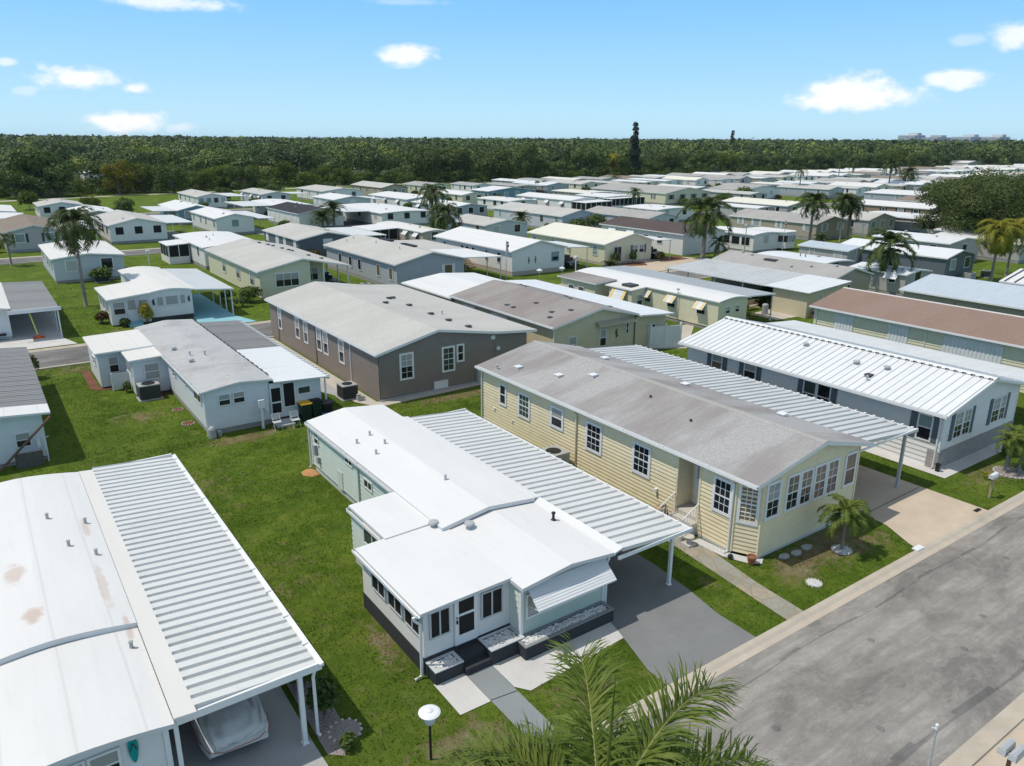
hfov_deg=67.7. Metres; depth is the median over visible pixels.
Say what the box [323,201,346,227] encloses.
palm tree
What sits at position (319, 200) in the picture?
mobile home
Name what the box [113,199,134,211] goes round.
tree
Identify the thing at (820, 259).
mobile home
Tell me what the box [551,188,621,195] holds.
mobile home
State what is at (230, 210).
road
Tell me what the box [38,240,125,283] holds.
mobile home
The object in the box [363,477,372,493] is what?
window
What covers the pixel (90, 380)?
garden bed
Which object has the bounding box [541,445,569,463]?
air conditioner
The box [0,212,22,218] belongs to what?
mobile home
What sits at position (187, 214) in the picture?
window
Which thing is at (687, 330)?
path
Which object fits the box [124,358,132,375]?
window
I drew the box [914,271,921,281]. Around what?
window
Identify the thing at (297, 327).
window
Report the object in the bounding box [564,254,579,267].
parked car
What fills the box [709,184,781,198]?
mobile home
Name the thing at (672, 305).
window
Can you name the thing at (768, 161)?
tree
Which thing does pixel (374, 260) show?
mobile home
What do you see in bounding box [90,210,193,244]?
mobile home
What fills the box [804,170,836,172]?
mobile home
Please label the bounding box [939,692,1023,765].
kerb
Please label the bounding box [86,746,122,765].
window
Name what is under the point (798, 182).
mobile home
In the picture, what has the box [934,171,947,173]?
mobile home
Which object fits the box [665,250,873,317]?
mobile home
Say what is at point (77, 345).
kerb
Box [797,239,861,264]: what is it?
mobile home
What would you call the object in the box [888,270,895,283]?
window
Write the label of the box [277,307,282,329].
window
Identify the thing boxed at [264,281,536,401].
mobile home
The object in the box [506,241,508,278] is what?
flag pole
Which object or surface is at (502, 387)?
window
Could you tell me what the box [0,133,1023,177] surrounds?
woodland
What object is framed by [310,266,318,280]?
window
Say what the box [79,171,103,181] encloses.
mobile home
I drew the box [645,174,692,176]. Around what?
mobile home
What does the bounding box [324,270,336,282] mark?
parked car
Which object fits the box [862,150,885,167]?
tree
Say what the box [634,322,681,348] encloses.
vinyl fence
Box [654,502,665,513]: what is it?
hose reel
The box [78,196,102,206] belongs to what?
tree
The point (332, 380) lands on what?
path
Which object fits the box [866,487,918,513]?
driveway joint
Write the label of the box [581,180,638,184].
mobile home
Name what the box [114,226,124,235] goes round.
window
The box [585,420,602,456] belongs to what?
window
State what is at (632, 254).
shrub
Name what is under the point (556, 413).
window
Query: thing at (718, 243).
palm tree
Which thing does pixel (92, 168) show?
tree
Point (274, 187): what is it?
tree
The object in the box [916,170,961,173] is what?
mobile home
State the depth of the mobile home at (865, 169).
372.56 m
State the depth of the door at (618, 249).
98.33 m
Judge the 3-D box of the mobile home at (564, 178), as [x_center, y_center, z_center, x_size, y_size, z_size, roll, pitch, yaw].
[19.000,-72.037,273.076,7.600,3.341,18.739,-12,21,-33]
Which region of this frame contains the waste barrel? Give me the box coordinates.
[322,399,333,411]
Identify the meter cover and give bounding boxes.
[912,544,924,550]
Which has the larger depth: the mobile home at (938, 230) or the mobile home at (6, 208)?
the mobile home at (6, 208)
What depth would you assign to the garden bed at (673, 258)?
103.76 m
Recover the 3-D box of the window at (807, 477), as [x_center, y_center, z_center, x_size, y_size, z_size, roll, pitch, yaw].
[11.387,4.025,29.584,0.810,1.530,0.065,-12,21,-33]
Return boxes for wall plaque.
[127,739,138,761]
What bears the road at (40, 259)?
on the ground at (334, 655)
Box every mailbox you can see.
[988,472,998,497]
[996,738,1023,765]
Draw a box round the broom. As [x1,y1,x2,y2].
[29,313,44,338]
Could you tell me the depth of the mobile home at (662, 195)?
197.54 m
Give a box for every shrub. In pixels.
[16,190,39,208]
[29,353,38,369]
[88,265,113,278]
[94,310,108,323]
[119,318,130,326]
[122,381,131,391]
[137,302,154,323]
[198,201,208,206]
[218,290,236,300]
[234,296,250,306]
[238,285,262,301]
[278,219,289,224]
[288,671,318,687]
[306,676,341,714]
[308,249,320,254]
[338,730,356,749]
[402,202,412,207]
[567,218,586,225]
[584,213,605,227]
[610,252,618,264]
[629,250,636,263]
[655,251,665,259]
[678,197,687,204]
[716,192,733,200]
[736,186,755,191]
[983,471,990,479]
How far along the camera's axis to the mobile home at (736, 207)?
157.32 m
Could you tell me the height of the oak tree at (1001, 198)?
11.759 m
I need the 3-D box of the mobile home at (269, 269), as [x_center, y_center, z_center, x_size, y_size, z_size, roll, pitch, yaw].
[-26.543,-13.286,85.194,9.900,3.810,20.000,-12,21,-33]
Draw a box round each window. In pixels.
[14,233,26,242]
[14,431,31,448]
[43,207,50,213]
[44,232,55,241]
[64,259,78,271]
[68,759,84,765]
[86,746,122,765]
[100,257,113,267]
[105,301,109,313]
[107,356,119,372]
[112,301,125,315]
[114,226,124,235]
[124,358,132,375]
[134,225,143,233]
[137,299,147,312]
[143,362,160,380]
[152,224,161,232]
[156,296,164,305]
[164,294,178,305]
[179,294,185,303]
[184,210,191,217]
[193,387,201,405]
[206,197,211,202]
[213,197,218,202]
[217,393,230,406]
[221,197,225,202]
[222,260,226,272]
[231,219,239,226]
[232,390,245,403]
[235,266,240,279]
[249,272,254,286]
[274,271,299,287]
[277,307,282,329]
[281,381,296,407]
[294,316,300,339]
[297,384,310,394]
[302,320,308,344]
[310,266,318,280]
[313,432,318,446]
[315,327,322,351]
[322,330,328,355]
[323,238,332,248]
[338,253,341,261]
[338,338,344,364]
[344,457,352,468]
[348,256,352,267]
[357,258,361,270]
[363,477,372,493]
[363,522,380,544]
[371,573,386,601]
[376,264,380,276]
[387,213,393,219]
[387,589,403,618]
[388,267,392,280]
[399,352,413,380]
[403,606,420,636]
[404,212,409,218]
[420,211,425,217]
[428,606,450,640]
[431,231,438,240]
[441,345,454,372]
[444,264,452,272]
[456,343,464,361]
[468,207,473,213]
[479,206,483,212]
[480,585,502,619]
[493,225,499,232]
[499,382,506,406]
[514,224,520,231]
[518,391,530,421]
[525,589,597,619]
[550,404,563,431]
[551,251,558,260]
[568,336,576,345]
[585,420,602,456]
[592,246,597,255]
[599,329,606,346]
[625,323,628,333]
[631,440,651,479]
[633,244,637,252]
[636,294,642,304]
[639,244,643,252]
[645,293,651,302]
[667,298,675,307]
[696,305,705,314]
[711,354,722,368]
[711,474,732,517]
[724,234,729,243]
[725,306,730,313]
[731,235,739,244]
[734,305,739,311]
[736,484,761,526]
[741,236,750,245]
[743,363,756,379]
[753,219,759,225]
[763,234,769,243]
[763,478,782,521]
[778,235,794,241]
[783,471,801,512]
[797,466,814,507]
[802,380,816,397]
[804,224,809,231]
[809,247,814,254]
[811,461,828,501]
[816,383,831,401]
[822,223,827,231]
[824,456,840,495]
[833,250,841,258]
[841,450,858,487]
[870,221,875,228]
[879,220,884,227]
[888,219,892,226]
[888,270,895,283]
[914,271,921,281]
[914,412,934,441]
[949,258,956,270]
[952,410,965,439]
[961,407,973,435]
[962,243,967,249]
[963,256,970,267]
[989,396,1001,423]
[997,393,1008,420]
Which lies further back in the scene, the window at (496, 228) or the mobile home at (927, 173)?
the mobile home at (927, 173)
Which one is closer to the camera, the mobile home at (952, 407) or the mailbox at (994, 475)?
the mailbox at (994, 475)
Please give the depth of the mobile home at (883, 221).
131.11 m
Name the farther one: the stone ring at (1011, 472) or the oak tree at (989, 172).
the oak tree at (989, 172)
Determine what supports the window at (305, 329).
in the mobile home at (414, 342)
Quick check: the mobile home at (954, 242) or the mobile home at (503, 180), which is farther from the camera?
the mobile home at (503, 180)
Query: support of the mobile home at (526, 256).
on the ground at (334, 655)
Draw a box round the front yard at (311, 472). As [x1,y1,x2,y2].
[301,468,319,476]
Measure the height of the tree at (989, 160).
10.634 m
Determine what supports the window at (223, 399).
in the mobile home at (219, 378)
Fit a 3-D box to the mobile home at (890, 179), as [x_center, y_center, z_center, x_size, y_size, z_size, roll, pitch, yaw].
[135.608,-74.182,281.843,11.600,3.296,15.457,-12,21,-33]
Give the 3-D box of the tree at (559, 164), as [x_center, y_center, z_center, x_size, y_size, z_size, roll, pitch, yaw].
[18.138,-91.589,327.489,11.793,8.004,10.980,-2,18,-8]
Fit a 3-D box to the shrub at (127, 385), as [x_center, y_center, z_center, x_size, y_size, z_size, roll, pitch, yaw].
[-24.000,0.225,47.526,0.586,0.749,0.710,-12,21,-33]
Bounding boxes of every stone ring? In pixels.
[172,407,183,411]
[181,420,194,425]
[327,717,362,741]
[805,578,822,587]
[831,544,852,554]
[992,465,1023,478]
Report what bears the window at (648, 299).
in the mobile home at (699, 303)
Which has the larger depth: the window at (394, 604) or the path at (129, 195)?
the path at (129, 195)
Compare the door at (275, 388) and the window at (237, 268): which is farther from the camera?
the window at (237, 268)
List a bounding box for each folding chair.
[271,413,282,430]
[289,410,301,427]
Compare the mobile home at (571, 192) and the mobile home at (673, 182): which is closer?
the mobile home at (571, 192)
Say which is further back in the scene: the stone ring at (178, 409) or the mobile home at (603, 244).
the mobile home at (603, 244)
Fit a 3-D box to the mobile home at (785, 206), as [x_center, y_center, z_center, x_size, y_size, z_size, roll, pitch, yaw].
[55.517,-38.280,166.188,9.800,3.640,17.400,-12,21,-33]
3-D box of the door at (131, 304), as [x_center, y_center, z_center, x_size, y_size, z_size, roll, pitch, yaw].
[-32.218,-6.185,64.773,0.800,1.900,0.080,-12,21,-33]
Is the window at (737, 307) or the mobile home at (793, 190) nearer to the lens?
the window at (737, 307)
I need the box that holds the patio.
[434,673,489,714]
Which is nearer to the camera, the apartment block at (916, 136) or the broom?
the broom
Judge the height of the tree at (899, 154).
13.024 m
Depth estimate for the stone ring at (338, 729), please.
20.35 m
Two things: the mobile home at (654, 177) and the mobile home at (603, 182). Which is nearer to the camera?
the mobile home at (603, 182)
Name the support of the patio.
on the ground at (334, 655)
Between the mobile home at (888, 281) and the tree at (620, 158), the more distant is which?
the tree at (620, 158)
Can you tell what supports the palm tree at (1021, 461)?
in the stone ring at (1011, 472)
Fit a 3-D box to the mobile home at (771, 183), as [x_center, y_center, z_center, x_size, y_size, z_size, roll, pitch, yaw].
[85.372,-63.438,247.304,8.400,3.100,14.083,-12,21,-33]
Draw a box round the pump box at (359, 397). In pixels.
[356,393,363,400]
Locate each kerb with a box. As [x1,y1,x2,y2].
[0,202,838,258]
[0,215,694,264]
[28,270,677,352]
[35,276,711,370]
[570,491,1023,745]
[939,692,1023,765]
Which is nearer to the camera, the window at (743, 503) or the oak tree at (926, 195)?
the window at (743, 503)
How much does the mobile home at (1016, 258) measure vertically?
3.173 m
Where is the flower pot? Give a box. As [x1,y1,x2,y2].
[747,553,756,564]
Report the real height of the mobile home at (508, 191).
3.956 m
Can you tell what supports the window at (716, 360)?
in the mobile home at (952, 407)
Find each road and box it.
[0,203,842,263]
[30,271,709,368]
[145,209,252,214]
[616,503,1023,765]
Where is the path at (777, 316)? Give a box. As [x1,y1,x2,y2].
[751,309,796,319]
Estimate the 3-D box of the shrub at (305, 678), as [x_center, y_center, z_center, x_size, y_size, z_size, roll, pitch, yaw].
[-5.994,8.316,21.855,0.988,0.945,0.891,-12,21,-33]
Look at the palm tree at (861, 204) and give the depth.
120.84 m
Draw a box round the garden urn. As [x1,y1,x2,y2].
[681,533,695,547]
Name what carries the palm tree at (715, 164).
on the ground at (334, 655)
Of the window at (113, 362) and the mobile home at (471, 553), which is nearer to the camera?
the mobile home at (471, 553)
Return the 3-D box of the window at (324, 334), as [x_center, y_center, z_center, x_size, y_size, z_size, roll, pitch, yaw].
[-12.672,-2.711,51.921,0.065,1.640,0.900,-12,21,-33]
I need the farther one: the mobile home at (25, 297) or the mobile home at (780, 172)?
the mobile home at (780, 172)
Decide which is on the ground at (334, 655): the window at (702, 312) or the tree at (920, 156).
the tree at (920, 156)
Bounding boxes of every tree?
[0,145,67,196]
[0,169,37,198]
[0,232,18,265]
[28,160,78,196]
[42,205,105,306]
[77,158,135,191]
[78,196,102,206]
[99,158,137,194]
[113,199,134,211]
[118,161,158,192]
[150,163,190,192]
[185,177,200,189]
[189,169,215,190]
[198,164,232,188]
[214,187,234,199]
[223,165,258,189]
[236,165,260,185]
[264,184,284,191]
[271,160,296,185]
[295,171,318,185]
[308,209,334,227]
[309,166,330,182]
[323,181,335,185]
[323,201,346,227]
[332,168,353,185]
[360,171,374,180]
[383,170,397,182]
[405,144,447,181]
[416,183,448,213]
[417,631,786,765]
[426,202,462,229]
[436,146,474,181]
[467,178,481,182]
[477,149,516,178]
[510,140,538,177]
[511,210,531,226]
[515,153,548,177]
[543,160,568,176]
[567,147,604,176]
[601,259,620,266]
[603,154,633,174]
[605,153,627,174]
[610,172,620,178]
[627,122,641,174]
[627,187,643,204]
[643,160,664,171]
[650,149,682,171]
[673,160,691,172]
[676,196,735,259]
[688,150,718,170]
[707,158,723,171]
[708,235,730,255]
[716,152,741,169]
[729,130,735,146]
[729,153,753,169]
[743,153,766,167]
[751,285,772,308]
[757,155,774,167]
[771,153,786,169]
[788,154,805,169]
[794,166,807,185]
[795,192,836,240]
[802,149,825,168]
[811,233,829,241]
[816,152,839,169]
[816,492,876,549]
[822,148,850,168]
[831,192,860,241]
[835,161,845,176]
[839,201,868,240]
[840,196,864,238]
[846,153,867,167]
[846,156,862,172]
[857,228,919,275]
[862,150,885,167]
[880,148,907,166]
[880,158,904,182]
[899,167,918,180]
[906,151,932,166]
[910,166,1022,229]
[930,169,1023,234]
[932,156,952,165]
[968,168,1010,178]
[973,219,1023,281]
[981,152,999,164]
[987,218,1023,275]
[990,429,1023,472]
[996,423,1023,467]
[1004,435,1023,472]
[1006,151,1023,164]
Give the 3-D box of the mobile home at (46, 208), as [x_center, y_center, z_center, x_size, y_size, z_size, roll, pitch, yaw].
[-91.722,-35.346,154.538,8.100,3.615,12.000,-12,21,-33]
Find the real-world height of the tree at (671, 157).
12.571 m
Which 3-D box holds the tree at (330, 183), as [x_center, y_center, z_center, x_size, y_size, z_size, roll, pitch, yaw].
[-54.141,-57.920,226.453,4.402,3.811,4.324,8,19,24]
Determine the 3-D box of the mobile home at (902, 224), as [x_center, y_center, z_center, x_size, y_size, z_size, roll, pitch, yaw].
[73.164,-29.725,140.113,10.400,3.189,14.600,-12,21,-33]
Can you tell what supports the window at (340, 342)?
in the mobile home at (414, 342)
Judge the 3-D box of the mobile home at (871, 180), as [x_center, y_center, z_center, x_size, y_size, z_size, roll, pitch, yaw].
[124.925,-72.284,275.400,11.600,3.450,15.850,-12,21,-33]
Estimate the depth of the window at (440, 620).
22.30 m
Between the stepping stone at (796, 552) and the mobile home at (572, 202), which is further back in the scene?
the mobile home at (572, 202)
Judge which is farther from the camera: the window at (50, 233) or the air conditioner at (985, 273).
the window at (50, 233)
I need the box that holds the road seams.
[663,516,1023,765]
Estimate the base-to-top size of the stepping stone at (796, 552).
0.050 m
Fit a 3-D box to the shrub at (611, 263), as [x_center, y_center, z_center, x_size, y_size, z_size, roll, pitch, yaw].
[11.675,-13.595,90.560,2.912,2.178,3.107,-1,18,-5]
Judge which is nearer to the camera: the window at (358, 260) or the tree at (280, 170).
the window at (358, 260)
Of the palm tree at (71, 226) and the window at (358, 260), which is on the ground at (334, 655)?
the palm tree at (71, 226)
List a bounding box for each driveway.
[0,311,75,349]
[137,625,327,765]
[192,293,254,322]
[320,379,352,400]
[535,498,754,684]
[607,257,705,270]
[854,465,987,546]
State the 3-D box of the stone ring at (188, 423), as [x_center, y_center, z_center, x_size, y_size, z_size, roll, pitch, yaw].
[-17.968,2.239,42.362,0.756,0.114,0.742,-12,21,-33]
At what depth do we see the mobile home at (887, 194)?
199.07 m
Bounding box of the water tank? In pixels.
[761,303,768,314]
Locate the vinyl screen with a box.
[110,371,129,390]
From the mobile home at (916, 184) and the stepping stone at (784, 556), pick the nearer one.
the stepping stone at (784, 556)
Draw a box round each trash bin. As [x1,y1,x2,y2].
[297,400,311,420]
[308,397,322,417]
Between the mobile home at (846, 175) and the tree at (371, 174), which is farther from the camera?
the mobile home at (846, 175)
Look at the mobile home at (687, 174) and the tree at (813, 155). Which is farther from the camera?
the tree at (813, 155)
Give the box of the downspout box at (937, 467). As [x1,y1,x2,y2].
[935,462,941,471]
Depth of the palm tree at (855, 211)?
119.98 m
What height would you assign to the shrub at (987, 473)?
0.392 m
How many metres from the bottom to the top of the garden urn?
0.420 m
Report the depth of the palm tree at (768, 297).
73.53 m
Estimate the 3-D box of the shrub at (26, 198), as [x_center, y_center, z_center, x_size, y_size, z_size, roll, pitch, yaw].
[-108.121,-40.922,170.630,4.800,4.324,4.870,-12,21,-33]
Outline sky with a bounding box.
[0,0,1023,140]
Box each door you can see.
[126,299,138,320]
[269,383,282,413]
[454,595,477,645]
[613,246,621,261]
[692,464,699,504]
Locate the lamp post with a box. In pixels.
[927,723,938,765]
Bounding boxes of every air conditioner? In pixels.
[95,272,110,282]
[136,380,163,402]
[335,380,357,401]
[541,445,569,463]
[962,272,975,278]
[979,269,990,277]
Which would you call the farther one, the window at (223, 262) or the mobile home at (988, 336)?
the window at (223, 262)
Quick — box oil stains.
[772,556,1009,731]
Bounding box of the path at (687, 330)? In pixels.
[652,317,747,348]
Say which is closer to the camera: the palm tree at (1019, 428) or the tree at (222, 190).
the palm tree at (1019, 428)
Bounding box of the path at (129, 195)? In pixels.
[0,185,350,201]
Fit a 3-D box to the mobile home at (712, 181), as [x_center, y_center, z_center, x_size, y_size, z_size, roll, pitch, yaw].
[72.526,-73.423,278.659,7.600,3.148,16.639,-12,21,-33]
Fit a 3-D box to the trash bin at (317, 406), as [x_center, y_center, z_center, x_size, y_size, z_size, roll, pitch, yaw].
[-11.164,1.425,43.349,0.640,1.074,0.795,-12,21,-33]
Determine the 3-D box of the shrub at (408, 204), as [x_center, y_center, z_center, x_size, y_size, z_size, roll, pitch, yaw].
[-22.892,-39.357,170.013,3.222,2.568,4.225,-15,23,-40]
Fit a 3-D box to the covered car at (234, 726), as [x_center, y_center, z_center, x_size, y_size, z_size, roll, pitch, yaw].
[-8.277,8.180,21.090,1.785,1.610,5.291,-12,21,-33]
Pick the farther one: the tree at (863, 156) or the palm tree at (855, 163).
the tree at (863, 156)
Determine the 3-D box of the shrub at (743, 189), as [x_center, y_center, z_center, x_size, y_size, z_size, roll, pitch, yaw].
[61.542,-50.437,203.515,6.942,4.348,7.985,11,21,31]
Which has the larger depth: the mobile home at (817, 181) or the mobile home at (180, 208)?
the mobile home at (817, 181)
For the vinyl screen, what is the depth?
47.90 m
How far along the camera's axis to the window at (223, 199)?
176.65 m
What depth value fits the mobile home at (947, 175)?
307.96 m
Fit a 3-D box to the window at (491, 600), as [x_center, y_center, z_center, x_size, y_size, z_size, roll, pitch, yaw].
[-0.614,6.708,23.314,0.790,0.930,0.065,-12,21,-33]
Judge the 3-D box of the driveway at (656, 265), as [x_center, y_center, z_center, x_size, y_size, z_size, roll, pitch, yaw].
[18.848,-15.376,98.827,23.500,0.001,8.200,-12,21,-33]
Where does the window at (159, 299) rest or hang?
in the mobile home at (165, 294)
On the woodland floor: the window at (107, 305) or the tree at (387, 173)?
the tree at (387, 173)
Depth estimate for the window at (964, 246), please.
100.18 m
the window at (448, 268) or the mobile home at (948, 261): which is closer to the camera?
the window at (448, 268)
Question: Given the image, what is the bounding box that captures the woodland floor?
[6,159,1008,195]
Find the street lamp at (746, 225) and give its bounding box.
[744,224,748,251]
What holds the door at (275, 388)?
in the mobile home at (219, 378)
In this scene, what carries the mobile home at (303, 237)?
on the ground at (334, 655)
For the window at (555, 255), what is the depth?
92.36 m
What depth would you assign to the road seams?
21.69 m
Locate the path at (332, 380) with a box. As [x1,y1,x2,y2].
[268,336,480,405]
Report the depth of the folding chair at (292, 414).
41.93 m
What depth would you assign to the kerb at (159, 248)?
108.55 m
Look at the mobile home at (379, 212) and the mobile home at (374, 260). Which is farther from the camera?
the mobile home at (379, 212)
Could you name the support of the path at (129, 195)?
on the ground at (334, 655)
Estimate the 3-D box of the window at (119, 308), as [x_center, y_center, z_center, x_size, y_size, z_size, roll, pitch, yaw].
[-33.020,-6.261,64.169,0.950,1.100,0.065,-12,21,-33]
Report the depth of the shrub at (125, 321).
63.95 m
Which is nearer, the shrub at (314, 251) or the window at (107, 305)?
the window at (107, 305)
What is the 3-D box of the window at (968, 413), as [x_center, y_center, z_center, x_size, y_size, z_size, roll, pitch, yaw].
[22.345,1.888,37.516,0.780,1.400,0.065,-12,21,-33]
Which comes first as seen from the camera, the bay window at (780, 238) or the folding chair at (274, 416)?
the folding chair at (274, 416)
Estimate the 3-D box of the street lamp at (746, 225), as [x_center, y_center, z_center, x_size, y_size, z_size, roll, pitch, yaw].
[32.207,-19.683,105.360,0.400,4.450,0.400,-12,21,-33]
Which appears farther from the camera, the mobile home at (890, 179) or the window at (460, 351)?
the mobile home at (890, 179)
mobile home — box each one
[0,205,16,211]
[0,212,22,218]
[0,214,97,252]
[0,281,62,339]
[0,347,50,472]
[0,453,323,765]
[33,198,83,219]
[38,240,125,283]
[66,205,112,230]
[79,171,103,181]
[82,319,329,438]
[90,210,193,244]
[94,266,234,326]
[140,200,206,224]
[158,231,252,269]
[177,189,246,208]
[189,207,275,234]
[204,238,351,297]
[225,199,313,219]
[239,188,307,201]
[262,223,385,256]
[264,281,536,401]
[266,202,370,227]
[296,184,364,200]
[304,404,692,684]
[312,192,384,206]
[323,234,502,286]
[337,203,430,224]
[350,181,408,195]
[351,221,447,241]
[368,191,444,205]
[401,273,674,347]
[403,181,449,194]
[411,199,487,217]
[428,189,485,203]
[433,226,588,275]
[447,214,527,237]
[450,181,491,191]
[470,186,534,197]
[474,340,918,558]
[478,196,537,210]
[485,182,542,192]
[492,178,532,183]
[493,202,598,228]
[512,180,569,193]
[516,192,611,209]
[518,178,553,180]
[527,222,671,264]
[542,176,589,180]
[548,179,601,189]
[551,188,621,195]
[557,266,775,328]
[573,176,615,180]
[576,193,644,207]
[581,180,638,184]
[586,206,680,227]
[591,182,710,204]
[599,216,727,254]
[600,175,643,179]
[610,179,659,184]
[623,204,692,221]
[628,178,689,184]
[629,175,663,178]
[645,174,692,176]
[659,184,709,189]
[661,176,714,185]
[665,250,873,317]
[666,173,706,176]
[678,316,1023,468]
[693,172,737,175]
[702,174,757,183]
[702,189,768,200]
[703,177,735,186]
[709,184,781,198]
[712,171,750,175]
[714,203,776,218]
[716,226,796,252]
[721,183,778,187]
[722,197,811,211]
[728,208,847,239]
[743,172,769,174]
[745,174,794,180]
[748,171,790,174]
[748,176,775,181]
[751,182,802,184]
[757,251,854,266]
[767,174,819,180]
[776,180,830,184]
[776,184,844,198]
[778,170,823,172]
[789,173,843,179]
[791,207,923,236]
[796,180,834,184]
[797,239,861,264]
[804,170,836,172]
[809,287,1023,392]
[810,184,869,197]
[811,172,853,177]
[814,178,868,181]
[827,169,858,170]
[828,181,895,190]
[835,177,879,182]
[840,238,977,277]
[845,168,881,170]
[845,171,889,176]
[849,173,871,177]
[849,262,932,296]
[856,199,947,214]
[859,170,907,175]
[859,182,914,189]
[864,189,921,200]
[870,175,923,179]
[870,211,939,233]
[871,230,979,260]
[872,178,901,180]
[873,180,928,190]
[893,170,936,175]
[894,196,936,203]
[895,174,940,178]
[897,166,939,169]
[899,274,1023,316]
[902,180,943,184]
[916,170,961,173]
[917,166,949,169]
[917,178,956,181]
[928,169,969,174]
[928,174,970,177]
[931,160,981,165]
[933,227,982,233]
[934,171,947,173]
[935,166,969,168]
[936,231,1023,263]
[944,169,986,172]
[957,168,996,171]
[970,168,1012,171]
[977,165,1009,166]
[980,167,1020,171]
[992,166,1023,171]
[999,268,1023,285]
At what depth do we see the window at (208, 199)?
174.82 m
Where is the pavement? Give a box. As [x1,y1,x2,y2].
[974,721,1023,765]
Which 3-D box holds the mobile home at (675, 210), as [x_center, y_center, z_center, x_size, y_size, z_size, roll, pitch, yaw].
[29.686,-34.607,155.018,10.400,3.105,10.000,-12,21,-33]
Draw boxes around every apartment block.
[898,133,925,140]
[920,135,950,140]
[951,134,980,140]
[980,135,1009,141]
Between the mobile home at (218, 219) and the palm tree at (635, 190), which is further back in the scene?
the palm tree at (635, 190)
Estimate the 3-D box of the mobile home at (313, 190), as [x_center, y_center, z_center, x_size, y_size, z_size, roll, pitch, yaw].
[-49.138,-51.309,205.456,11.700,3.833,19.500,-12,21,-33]
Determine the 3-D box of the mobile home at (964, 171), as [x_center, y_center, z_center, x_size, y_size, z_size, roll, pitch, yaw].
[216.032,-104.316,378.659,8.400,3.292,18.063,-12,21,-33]
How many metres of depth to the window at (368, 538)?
26.87 m
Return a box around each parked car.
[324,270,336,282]
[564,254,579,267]
[651,246,659,258]
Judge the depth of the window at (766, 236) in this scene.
110.34 m
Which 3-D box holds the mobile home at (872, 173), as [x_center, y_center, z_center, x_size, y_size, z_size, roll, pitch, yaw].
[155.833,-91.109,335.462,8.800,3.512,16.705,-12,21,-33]
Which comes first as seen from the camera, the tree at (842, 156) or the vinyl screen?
the vinyl screen
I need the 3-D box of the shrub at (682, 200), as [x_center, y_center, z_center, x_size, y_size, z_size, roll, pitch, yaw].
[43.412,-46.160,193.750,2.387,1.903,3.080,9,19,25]
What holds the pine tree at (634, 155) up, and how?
on the ground at (334, 655)
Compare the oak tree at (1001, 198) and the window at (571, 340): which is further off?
the oak tree at (1001, 198)
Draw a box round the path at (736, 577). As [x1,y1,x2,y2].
[668,538,802,619]
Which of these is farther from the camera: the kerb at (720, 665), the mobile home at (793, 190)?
the mobile home at (793, 190)
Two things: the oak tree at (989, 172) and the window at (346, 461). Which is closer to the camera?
the window at (346, 461)
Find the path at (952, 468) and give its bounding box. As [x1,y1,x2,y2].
[861,442,1003,477]
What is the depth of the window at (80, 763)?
16.65 m
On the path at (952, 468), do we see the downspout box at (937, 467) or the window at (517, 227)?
the downspout box at (937, 467)
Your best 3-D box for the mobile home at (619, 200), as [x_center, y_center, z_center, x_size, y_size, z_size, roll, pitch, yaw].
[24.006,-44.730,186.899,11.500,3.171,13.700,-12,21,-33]
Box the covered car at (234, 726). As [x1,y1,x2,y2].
[189,695,268,759]
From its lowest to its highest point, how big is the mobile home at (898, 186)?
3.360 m
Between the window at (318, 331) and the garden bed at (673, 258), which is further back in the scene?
the garden bed at (673, 258)
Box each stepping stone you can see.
[778,553,789,559]
[791,550,801,555]
[801,544,811,549]
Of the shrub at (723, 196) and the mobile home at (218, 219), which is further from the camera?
the shrub at (723, 196)
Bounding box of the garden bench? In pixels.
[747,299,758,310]
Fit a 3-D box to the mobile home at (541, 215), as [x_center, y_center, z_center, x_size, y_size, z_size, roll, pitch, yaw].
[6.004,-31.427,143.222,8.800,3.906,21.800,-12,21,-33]
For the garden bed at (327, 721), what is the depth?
20.68 m
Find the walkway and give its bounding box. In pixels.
[468,665,553,736]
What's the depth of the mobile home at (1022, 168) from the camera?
411.82 m
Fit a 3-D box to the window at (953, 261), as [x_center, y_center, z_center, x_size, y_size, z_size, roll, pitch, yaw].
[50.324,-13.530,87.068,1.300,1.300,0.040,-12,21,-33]
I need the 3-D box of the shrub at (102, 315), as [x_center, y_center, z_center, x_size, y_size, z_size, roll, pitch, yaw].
[-35.056,-5.666,65.315,1.322,1.180,1.586,-12,21,-33]
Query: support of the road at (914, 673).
on the ground at (334, 655)
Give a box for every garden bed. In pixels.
[81,370,111,389]
[161,390,167,395]
[286,680,346,755]
[618,262,646,265]
[654,256,688,260]
[692,538,762,563]
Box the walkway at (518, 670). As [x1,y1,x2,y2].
[492,622,622,689]
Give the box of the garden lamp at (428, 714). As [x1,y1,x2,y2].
[418,704,440,760]
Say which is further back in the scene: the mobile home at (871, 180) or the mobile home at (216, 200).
the mobile home at (871, 180)
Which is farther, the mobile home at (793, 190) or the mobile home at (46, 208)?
the mobile home at (793, 190)
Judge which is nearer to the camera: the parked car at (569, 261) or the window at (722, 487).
the window at (722, 487)
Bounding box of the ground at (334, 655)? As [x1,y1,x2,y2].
[0,181,1023,765]
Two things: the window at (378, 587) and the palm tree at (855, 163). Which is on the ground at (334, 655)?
the palm tree at (855, 163)
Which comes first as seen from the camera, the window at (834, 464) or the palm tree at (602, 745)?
the palm tree at (602, 745)
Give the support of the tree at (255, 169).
on the woodland floor
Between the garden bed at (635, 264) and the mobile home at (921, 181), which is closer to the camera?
the garden bed at (635, 264)
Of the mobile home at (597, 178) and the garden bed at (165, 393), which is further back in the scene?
the mobile home at (597, 178)

